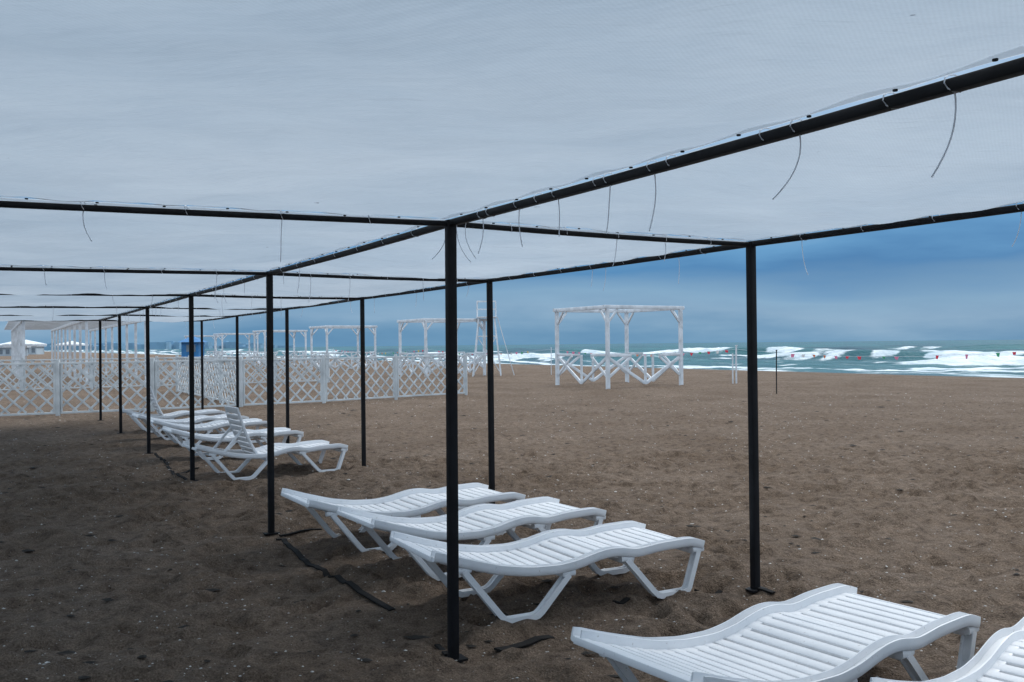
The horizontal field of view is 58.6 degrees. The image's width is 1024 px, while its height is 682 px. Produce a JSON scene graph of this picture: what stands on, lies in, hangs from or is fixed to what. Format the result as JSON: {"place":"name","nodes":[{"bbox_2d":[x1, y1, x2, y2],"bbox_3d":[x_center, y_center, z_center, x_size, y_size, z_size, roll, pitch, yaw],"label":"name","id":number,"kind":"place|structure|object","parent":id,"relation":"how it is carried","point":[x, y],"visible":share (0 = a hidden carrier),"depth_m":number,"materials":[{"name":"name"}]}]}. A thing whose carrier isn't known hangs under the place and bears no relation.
{"place":"outdoors","nodes":[
{"label":"outdoors","id":0,"kind":"place"},
{"bbox_2d":[0,347,27,355],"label":"beach pavilion","id":1,"kind":"structure","parent":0,"point":[5,351],"depth_m":237.49,"materials":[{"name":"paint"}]},
{"bbox_2d":[3,346,43,354],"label":"beach pavilion","id":2,"kind":"structure","parent":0,"point":[35,349],"depth_m":297.50,"materials":[{"name":"paint"}]},
{"bbox_2d":[0,351,1023,681],"bbox_3d":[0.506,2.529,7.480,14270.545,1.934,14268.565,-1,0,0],"label":"beach ground","id":3,"kind":"structure","parent":0,"point":[214,527],"depth_m":8.67,"materials":[{"name":"brown sand"}]},
{"bbox_2d":[4,340,46,362],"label":"beach umbrella","id":4,"kind":"object","parent":3,"relation":"on","point":[30,343],"visible":0.67,"depth_m":92.35,"materials":[{"name":"white fabric"}]},
{"bbox_2d":[56,341,88,350],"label":"beach umbrella","id":5,"kind":"object","parent":3,"relation":"on","point":[77,344],"visible":0.61,"depth_m":110.94,"materials":[{"name":"white fabric"}]},
{"bbox_2d":[4,317,145,382],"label":"pergola","id":6,"kind":"object","parent":3,"relation":"on","point":[17,328],"visible":0.67,"depth_m":52.10,"materials":[{"name":"white paint"}]},
{"bbox_2d":[0,341,295,349],"bbox_3d":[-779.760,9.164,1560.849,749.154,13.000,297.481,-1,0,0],"label":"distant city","id":7,"kind":"object","parent":3,"relation":"on","point":[174,345],"visible":0.43,"depth_m":1480.32},
{"bbox_2d":[0,354,329,390],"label":"lattice fence","id":8,"kind":"object","parent":3,"relation":"on","point":[22,374],"visible":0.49,"depth_m":38.07,"materials":[{"name":"white paint"}]},
{"bbox_2d":[154,453,186,479],"bbox_3d":[-4.794,1.716,12.672,0.147,0.112,3.621,0,0,-28],"label":"ground strap","id":9,"kind":"object","parent":3,"relation":"on","point":[169,467],"visible":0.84,"depth_m":12.43,"materials":[{"name":"black fabric"}]},
{"bbox_2d":[118,386,225,432],"bbox_3d":[-6.774,1.331,18.236,1.939,0.891,0.724,-1,-1,-29],"label":"sun lounger","id":10,"kind":"object","parent":3,"relation":"on","point":[174,415],"visible":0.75,"depth_m":18.10,"materials":[{"name":"white plastic"}]},
{"bbox_2d":[131,413,248,439],"bbox_3d":[-5.907,1.526,16.801,1.948,0.472,0.724,-1,0,-31],"label":"sun lounger","id":11,"kind":"object","parent":3,"relation":"on","point":[198,418],"visible":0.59,"depth_m":16.73,"materials":[{"name":"white plastic"}]},
{"bbox_2d":[179,336,206,364],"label":"lifeguard kiosk","id":12,"kind":"object","parent":3,"relation":"on","point":[185,347],"visible":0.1,"depth_m":90.15,"materials":[{"name":"blue paint"}]},
{"bbox_2d":[184,335,223,356],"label":"beach cabana","id":13,"kind":"object","parent":3,"relation":"on","point":[212,336],"visible":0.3,"depth_m":105.67,"materials":[{"name":"white paint"}]},
{"bbox_2d":[175,355,235,403],"bbox_3d":[-9.958,1.217,29.546,0.115,1.480,10.120,0,0,-30],"label":"lattice fence","id":14,"kind":"object","parent":3,"relation":"on","point":[220,388],"visible":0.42,"depth_m":28.74,"materials":[{"name":"white paint"}]},
{"bbox_2d":[146,418,266,446],"bbox_3d":[-5.164,1.514,15.614,1.948,0.472,0.724,-1,0,-30],"label":"sun lounger","id":15,"kind":"object","parent":3,"relation":"on","point":[209,427],"visible":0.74,"depth_m":15.56,"materials":[{"name":"white plastic"}]},
{"bbox_2d":[162,426,303,459],"bbox_3d":[-4.205,1.497,13.802,1.948,0.472,0.724,0,0,-31],"label":"sun lounger","id":16,"kind":"object","parent":3,"relation":"on","point":[285,432],"visible":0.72,"depth_m":13.76,"materials":[{"name":"white plastic"}]},
{"bbox_2d":[0,353,467,415],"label":"lattice fence","id":17,"kind":"object","parent":3,"relation":"on","point":[57,391],"visible":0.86,"depth_m":24.59,"materials":[{"name":"white paint"}]},
{"bbox_2d":[213,333,258,363],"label":"beach cabana","id":18,"kind":"object","parent":3,"relation":"on","point":[224,352],"visible":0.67,"depth_m":91.94,"materials":[{"name":"white paint"}]},
{"bbox_2d":[182,406,347,479],"bbox_3d":[-3.150,1.268,11.729,1.939,0.891,0.724,-1,-1,-33],"label":"sun lounger","id":19,"kind":"object","parent":3,"relation":"on","point":[249,451],"visible":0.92,"depth_m":11.61,"materials":[{"name":"white plastic"}]},
{"bbox_2d":[252,330,307,366],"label":"beach cabana","id":20,"kind":"object","parent":3,"relation":"on","point":[293,351],"visible":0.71,"depth_m":77.39,"materials":[{"name":"white paint"}]},
{"bbox_2d":[279,528,321,535],"bbox_3d":[-1.854,1.673,8.020,0.401,0.026,0.035,0,0,-40],"label":"ground strap","id":21,"kind":"object","parent":3,"relation":"on","point":[298,531],"visible":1,"depth_m":8.01,"materials":[{"name":"black fabric"}]},
{"bbox_2d":[276,538,394,610],"bbox_3d":[-1.383,1.659,6.673,0.090,0.085,2.620,0,0,-29],"label":"ground strap","id":22,"kind":"object","parent":3,"relation":"on","point":[342,580],"visible":0.99,"depth_m":6.33,"materials":[{"name":"black fabric"}]},
{"bbox_2d":[309,325,376,369],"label":"beach cabana","id":23,"kind":"object","parent":3,"relation":"on","point":[332,327],"visible":0.73,"depth_m":63.33,"materials":[{"name":"white paint"}]},
{"bbox_2d":[281,483,525,551],"bbox_3d":[-0.896,1.440,7.721,1.948,0.472,0.724,0,0,-31],"label":"sun lounger","id":24,"kind":"object","parent":3,"relation":"on","point":[414,503],"visible":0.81,"depth_m":7.70,"materials":[{"name":"white plastic"}]},
{"bbox_2d":[434,644,446,655],"bbox_3d":[-0.380,1.680,4.966,0.031,0.038,0.257,-1,0,-17],"label":"ground strap","id":25,"kind":"object","parent":3,"relation":"on","point":[439,647],"visible":0.84,"depth_m":4.97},
{"bbox_2d":[397,318,486,376],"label":"beach cabana","id":26,"kind":"object","parent":3,"relation":"on","point":[424,321],"visible":0.67,"depth_m":49.23,"materials":[{"name":"white paint"}]},
{"bbox_2d":[337,496,606,580],"bbox_3d":[-0.278,1.430,6.903,1.948,0.472,0.724,-1,-1,-31],"label":"sun lounger","id":27,"kind":"object","parent":3,"relation":"on","point":[484,524],"visible":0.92,"depth_m":6.87,"materials":[{"name":"white plastic"}]},
{"bbox_2d":[472,301,513,376],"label":"lifeguard tower","id":28,"kind":"structure","parent":3,"relation":"on","point":[475,354],"depth_m":48.53,"materials":[{"name":"white paint"}]},
{"bbox_2d":[0,0,1023,661],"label":"shade canopy","id":29,"kind":"object","parent":3,"relation":"on","point":[358,122],"visible":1,"depth_m":2.93,"materials":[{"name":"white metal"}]},
{"bbox_2d":[0,392,1023,681],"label":"shell fragments","id":30,"kind":"object","parent":3,"relation":"on","point":[528,496],"visible":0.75,"depth_m":6.94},
{"bbox_2d":[0,395,1023,681],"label":"seaweed debris","id":31,"kind":"object","parent":3,"relation":"on","point":[408,603],"visible":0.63,"depth_m":6.14,"materials":[{"name":"black plant"}]},
{"bbox_2d":[494,635,554,651],"bbox_3d":[0.070,1.676,5.067,0.399,0.025,0.068,0,0,-40],"label":"ground strap","id":32,"kind":"object","parent":3,"relation":"on","point":[530,641],"visible":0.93,"depth_m":5.07,"materials":[{"name":"black fabric"}]},
{"bbox_2d":[390,521,704,622],"bbox_3d":[0.249,1.421,5.876,1.948,0.472,0.724,0,-1,-28],"label":"sun lounger","id":33,"kind":"object","parent":3,"relation":"on","point":[564,554],"visible":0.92,"depth_m":5.84,"materials":[{"name":"white plastic"}]},
{"bbox_2d":[553,305,683,388],"bbox_3d":[4.157,0.259,35.858,3.770,3.160,3.580,0,0,-30],"label":"beach cabana","id":34,"kind":"object","parent":3,"relation":"on","point":[607,310],"visible":0.98,"depth_m":35.15,"materials":[{"name":"white paint"}]},
{"bbox_2d":[612,597,629,603],"bbox_3d":[0.685,1.629,5.716,0.117,0.033,0.043,0,0,-34],"label":"ground strap","id":35,"kind":"object","parent":3,"relation":"on","point":[624,600],"visible":1,"depth_m":5.71,"materials":[{"name":"black fabric"}]},
{"bbox_2d":[732,345,737,383],"bbox_3d":[8.958,1.028,36.696,0.230,1.730,0.100,-1,0,0],"label":"rope pole","id":36,"kind":"object","parent":3,"relation":"on","point":[735,355],"visible":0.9,"depth_m":36.67,"materials":[{"name":"white paint"}]},
{"bbox_2d":[336,349,1023,359],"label":"pennant rope","id":37,"kind":"object","parent":36,"relation":"attached to","point":[896,358],"visible":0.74,"depth_m":34.08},
{"bbox_2d":[757,587,775,593],"bbox_3d":[1.641,1.615,5.923,0.042,0.016,0.151,0,0,-31],"label":"ground strap","id":38,"kind":"object","parent":3,"relation":"on","point":[766,590],"visible":1,"depth_m":5.90,"materials":[{"name":"black fabric"}]},
{"bbox_2d":[571,583,980,681],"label":"sun lounger","id":39,"kind":"object","parent":3,"relation":"on","point":[837,632],"visible":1,"depth_m":4.03,"materials":[{"name":"white plastic"}]},
{"bbox_2d":[776,350,776,393],"bbox_3d":[8.321,1.073,28.696,0.055,1.590,0.051,-1,0,0],"label":"marker pole","id":40,"kind":"object","parent":3,"relation":"on","point":[776,371],"visible":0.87,"depth_m":28.68,"materials":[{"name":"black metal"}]},
{"bbox_2d":[870,617,1023,681],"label":"sun lounger","id":41,"kind":"object","parent":3,"relation":"on","point":[998,656],"visible":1,"depth_m":3.77,"materials":[{"name":"white plastic"}]},
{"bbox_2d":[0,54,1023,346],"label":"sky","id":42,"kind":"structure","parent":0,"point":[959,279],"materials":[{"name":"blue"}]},
{"bbox_2d":[44,340,1023,377],"bbox_3d":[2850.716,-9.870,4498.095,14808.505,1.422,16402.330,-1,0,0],"label":"sea water","id":43,"kind":"structure","parent":0,"point":[921,359],"depth_m":100.28,"materials":[{"name":"teal liquid"}]}
]}

